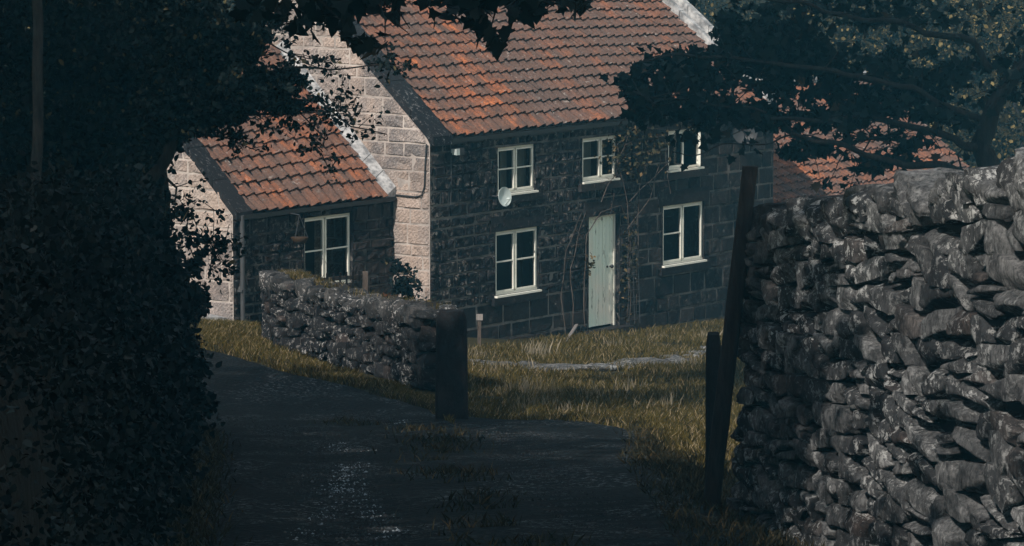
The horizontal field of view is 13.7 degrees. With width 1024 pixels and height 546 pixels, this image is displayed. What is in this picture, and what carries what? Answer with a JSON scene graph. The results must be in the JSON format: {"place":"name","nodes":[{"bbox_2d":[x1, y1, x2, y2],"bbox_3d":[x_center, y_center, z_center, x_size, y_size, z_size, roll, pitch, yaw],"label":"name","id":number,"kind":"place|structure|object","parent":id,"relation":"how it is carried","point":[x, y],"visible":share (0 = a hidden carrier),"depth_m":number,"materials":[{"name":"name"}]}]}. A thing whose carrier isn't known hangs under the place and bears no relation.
{"place":"outdoors","nodes":[
{"label":"outdoors","id":0,"kind":"place"},
{"bbox_2d":[0,240,157,545],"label":"bank","id":1,"kind":"structure","parent":0,"point":[11,428],"depth_m":15.62,"materials":[{"name":"green plant"}]},
{"bbox_2d":[30,0,43,188],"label":"utility pole","id":2,"kind":"object","parent":1,"relation":"on","point":[38,107],"visible":0.59,"depth_m":44.52,"materials":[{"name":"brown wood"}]},
{"bbox_2d":[24,180,193,224],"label":"bank grass","id":3,"kind":"structure","parent":1,"relation":"on","point":[147,205],"depth_m":43.45,"materials":[{"name":"green plant"}]},
{"bbox_2d":[0,144,225,545],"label":"bank undergrowth","id":4,"kind":"object","parent":1,"relation":"on","point":[160,368],"visible":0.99,"depth_m":20.30,"materials":[{"name":"green plant"}]},
{"bbox_2d":[89,0,417,219],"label":"hawthorn tree","id":5,"kind":"object","parent":1,"relation":"on","point":[209,90],"visible":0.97,"depth_m":44.78,"materials":[{"name":"green plant"}]},
{"bbox_2d":[189,350,768,545],"bbox_3d":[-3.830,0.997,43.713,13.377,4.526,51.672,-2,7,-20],"label":"lane","id":6,"kind":"structure","parent":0,"point":[262,514],"depth_m":35.39,"materials":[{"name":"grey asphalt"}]},
{"bbox_2d":[136,340,824,545],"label":"lane edge grass","id":7,"kind":"structure","parent":6,"relation":"on","point":[670,461],"depth_m":33.08,"materials":[{"name":"green plant"}]},
{"bbox_2d":[4,0,1021,545],"bbox_3d":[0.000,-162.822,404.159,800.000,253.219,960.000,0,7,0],"label":"ground","id":8,"kind":"structure","parent":0,"point":[472,342],"depth_m":67.96,"materials":[{"name":"brown soil"}]},
{"bbox_2d":[0,0,181,202],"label":"hawthorn tree","id":9,"kind":"object","parent":8,"relation":"on","point":[77,43],"visible":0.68,"depth_m":47.23,"materials":[{"name":"green plant"}]},
{"bbox_2d":[4,0,195,219],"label":"holly tree","id":10,"kind":"object","parent":8,"relation":"on","point":[179,149],"visible":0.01,"depth_m":51.88,"materials":[{"name":"green plant"}]},
{"bbox_2d":[167,183,250,327],"bbox_3d":[-3.928,0.557,50.446,1.494,3.272,1.286,-3,7,-26],"label":"elder shrub","id":11,"kind":"object","parent":8,"relation":"on","point":[206,239],"visible":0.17,"depth_m":50.24,"materials":[{"name":"green plant"}]},
{"bbox_2d":[202,314,227,320],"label":"kerb slab","id":12,"kind":"structure","parent":8,"relation":"on","point":[213,316],"depth_m":70.28,"materials":[{"name":"grey stone"}]},
{"bbox_2d":[183,0,249,30],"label":"woodland tree","id":13,"kind":"object","parent":8,"relation":"on","point":[227,3],"depth_m":101.19,"materials":[{"name":"green plant"}]},
{"bbox_2d":[167,41,395,323],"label":"stone annex","id":14,"kind":"object","parent":8,"relation":"on","point":[258,196],"visible":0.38,"depth_m":71.60,"materials":[{"name":"stone"}]},
{"bbox_2d":[290,213,308,243],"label":"hanging basket","id":15,"kind":"object","parent":14,"relation":"hanging from","point":[299,239],"visible":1,"depth_m":71.00,"materials":[{"name":"brown wicker"}]},
{"bbox_2d":[304,212,352,283],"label":"window","id":16,"kind":"structure","parent":14,"relation":"in","point":[347,218],"depth_m":72.63,"materials":[{"name":"white paint"}]},
{"bbox_2d":[195,317,454,423],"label":"verge grass","id":17,"kind":"structure","parent":8,"relation":"on","point":[243,335],"depth_m":61.38,"materials":[{"name":"green plant"}]},
{"bbox_2d":[314,270,367,290],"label":"picket fence","id":18,"kind":"object","parent":8,"relation":"on","point":[363,276],"visible":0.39,"depth_m":69.19,"materials":[{"name":"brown wood"}]},
{"bbox_2d":[258,269,457,391],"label":"stone wall","id":19,"kind":"structure","parent":8,"relation":"on","point":[376,334],"depth_m":61.23,"materials":[{"name":"grey stone"}]},
{"bbox_2d":[383,292,397,296],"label":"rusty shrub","id":20,"kind":"object","parent":8,"relation":"on","point":[384,294],"visible":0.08,"depth_m":69.63,"materials":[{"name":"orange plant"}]},
{"bbox_2d":[380,256,435,301],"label":"butterfly bush","id":21,"kind":"object","parent":8,"relation":"on","point":[402,286],"visible":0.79,"depth_m":69.91,"materials":[{"name":"green plant"}]},
{"bbox_2d":[228,0,592,60],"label":"overhanging tree","id":22,"kind":"object","parent":8,"relation":"on","point":[330,14],"visible":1,"depth_m":26.82,"materials":[{"name":"green plant"}]},
{"bbox_2d":[435,309,468,418],"bbox_3d":[-0.726,1.277,51.551,0.410,1.665,0.304,0,7,0],"label":"stone gatepost","id":23,"kind":"object","parent":8,"relation":"on","point":[451,381],"visible":0.78,"depth_m":51.40,"materials":[{"name":"grey stone"}]},
{"bbox_2d":[476,314,482,345],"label":"marker post","id":24,"kind":"object","parent":8,"relation":"on","point":[479,317],"visible":0.78,"depth_m":71.61,"materials":[{"name":"brown wood"}]},
{"bbox_2d":[272,0,774,338],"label":"stone cottage","id":25,"kind":"structure","parent":8,"relation":"on","point":[530,119],"depth_m":76.06,"materials":[{"name":"clay roof tile"},{"name":"stone"},{"name":"white paint"}]},
{"bbox_2d":[395,144,426,197],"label":"wall cable","id":26,"kind":"object","parent":25,"relation":"attached to","point":[424,178],"depth_m":73.00,"materials":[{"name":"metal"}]},
{"bbox_2d":[450,144,451,204],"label":"wall cable","id":27,"kind":"object","parent":25,"relation":"attached to","point":[451,176],"depth_m":73.40,"materials":[{"name":"black plastic"}]},
{"bbox_2d":[451,147,463,154],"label":"wall lamp","id":28,"kind":"object","parent":25,"relation":"attached to","point":[457,151],"visible":1,"depth_m":73.37,"materials":[{"name":"metal"}]},
{"bbox_2d":[492,187,510,205],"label":"satellite dish","id":29,"kind":"object","parent":25,"relation":"attached to","point":[504,195],"visible":1,"depth_m":74.28,"materials":[{"name":"metal"}]},
{"bbox_2d":[493,144,542,204],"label":"window","id":30,"kind":"structure","parent":25,"relation":"in","point":[523,157],"depth_m":75.14,"materials":[{"name":"white paint"}]},
{"bbox_2d":[491,226,545,306],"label":"window","id":31,"kind":"structure","parent":25,"relation":"in","point":[515,294],"depth_m":75.25,"materials":[{"name":"white paint"}]},
{"bbox_2d":[578,135,624,191],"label":"window","id":32,"kind":"structure","parent":25,"relation":"in","point":[588,181],"depth_m":76.99,"materials":[{"name":"white paint"}]},
{"bbox_2d":[583,213,633,333],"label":"door","id":33,"kind":"structure","parent":25,"relation":"in","point":[603,242],"depth_m":77.48,"materials":[{"name":"paint"}]},
{"bbox_2d":[560,124,695,332],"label":"climbing plant","id":34,"kind":"object","parent":25,"relation":"attached to","point":[628,159],"visible":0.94,"depth_m":77.63,"materials":[{"name":"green plant"}]},
{"bbox_2d":[627,248,639,324],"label":"wire trellis","id":35,"kind":"object","parent":25,"relation":"attached to","point":[634,319],"visible":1,"depth_m":77.86,"materials":[{"name":"grey metal"}]},
{"bbox_2d":[659,201,710,275],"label":"window","id":36,"kind":"structure","parent":25,"relation":"in","point":[697,262],"depth_m":79.32,"materials":[{"name":"white paint"}]},
{"bbox_2d":[664,128,708,179],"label":"window","id":37,"kind":"structure","parent":25,"relation":"in","point":[694,170],"depth_m":79.07,"materials":[{"name":"white paint"}]},
{"bbox_2d":[732,126,757,142],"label":"satellite dish","id":38,"kind":"object","parent":25,"relation":"attached to","point":[740,136],"visible":0.45,"depth_m":80.28,"materials":[{"name":"metal"}]},
{"bbox_2d":[565,324,577,341],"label":"loose plank","id":39,"kind":"object","parent":8,"relation":"on","point":[573,329],"visible":0.7,"depth_m":75.25,"materials":[{"name":"grey wood"}]},
{"bbox_2d":[468,318,746,472],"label":"lawn grass","id":40,"kind":"structure","parent":8,"relation":"on","point":[685,430],"depth_m":59.98,"materials":[{"name":"green plant"}]},
{"bbox_2d":[688,0,730,20],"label":"woodland tree","id":41,"kind":"object","parent":8,"relation":"on","point":[707,14],"visible":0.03,"depth_m":119.79,"materials":[{"name":"green plant"}]},
{"bbox_2d":[705,332,720,479],"bbox_3d":[1.597,1.303,33.864,0.126,1.662,0.300,0,7,0],"label":"stone gatepost","id":42,"kind":"object","parent":8,"relation":"on","point":[713,346],"visible":0.5,"depth_m":33.68,"materials":[{"name":"grey stone"}]},
{"bbox_2d":[703,166,757,511],"bbox_3d":[1.621,0.543,31.867,0.415,2.690,0.131,0,7,0],"label":"leaning timber","id":43,"kind":"object","parent":8,"relation":"on","point":[724,391],"visible":0.93,"depth_m":31.81,"materials":[{"name":"brown wood"}]},
{"bbox_2d":[687,0,871,54],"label":"woodland tree","id":44,"kind":"object","parent":8,"relation":"on","point":[704,8],"visible":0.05,"depth_m":116.43,"materials":[{"name":"green plant"}]},
{"bbox_2d":[695,0,866,67],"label":"woodland tree","id":45,"kind":"object","parent":8,"relation":"on","point":[729,5],"visible":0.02,"depth_m":103.17,"materials":[{"name":"green plant"}]},
{"bbox_2d":[599,0,1023,196],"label":"sycamore tree","id":46,"kind":"object","parent":8,"relation":"on","point":[774,52],"visible":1,"depth_m":57.85,"materials":[{"name":"green plant"}]},
{"bbox_2d":[782,0,943,130],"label":"woodland tree","id":47,"kind":"object","parent":8,"relation":"on","point":[846,30],"visible":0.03,"depth_m":100.05,"materials":[{"name":"green plant"}]},
{"bbox_2d":[773,71,968,202],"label":"stone outbuilding","id":48,"kind":"structure","parent":8,"relation":"on","point":[793,179],"depth_m":85.74,"materials":[{"name":"clay roof tile"},{"name":"stone"}]},
{"bbox_2d":[726,147,1023,545],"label":"drystone wall","id":49,"kind":"structure","parent":8,"relation":"on","point":[880,355],"depth_m":28.57,"materials":[{"name":"grey stone"}]},
{"bbox_2d":[759,0,1023,94],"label":"woodland tree","id":50,"kind":"object","parent":8,"relation":"on","point":[872,34],"visible":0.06,"depth_m":115.26,"materials":[{"name":"green plant"}]},
{"bbox_2d":[812,0,1023,167],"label":"woodland tree","id":51,"kind":"object","parent":8,"relation":"on","point":[929,41],"visible":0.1,"depth_m":102.42,"materials":[{"name":"green plant"}]},
{"bbox_2d":[887,0,1023,166],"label":"woodland tree","id":52,"kind":"object","parent":8,"relation":"on","point":[1018,122],"visible":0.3,"depth_m":96.67,"materials":[{"name":"green plant"}]},
{"bbox_2d":[889,0,1023,96],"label":"woodland tree","id":53,"kind":"object","parent":8,"relation":"on","point":[969,34],"visible":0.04,"depth_m":117.70,"materials":[{"name":"green plant"}]},
{"bbox_2d":[950,0,1023,120],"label":"woodland tree","id":54,"kind":"object","parent":8,"relation":"on","point":[1004,34],"visible":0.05,"depth_m":107.82,"materials":[{"name":"green plant"}]},
{"bbox_2d":[469,346,705,371],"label":"flagstone path","id":55,"kind":"structure","parent":0,"point":[603,366],"depth_m":65.59,"materials":[{"name":"grey stone"}]}
]}

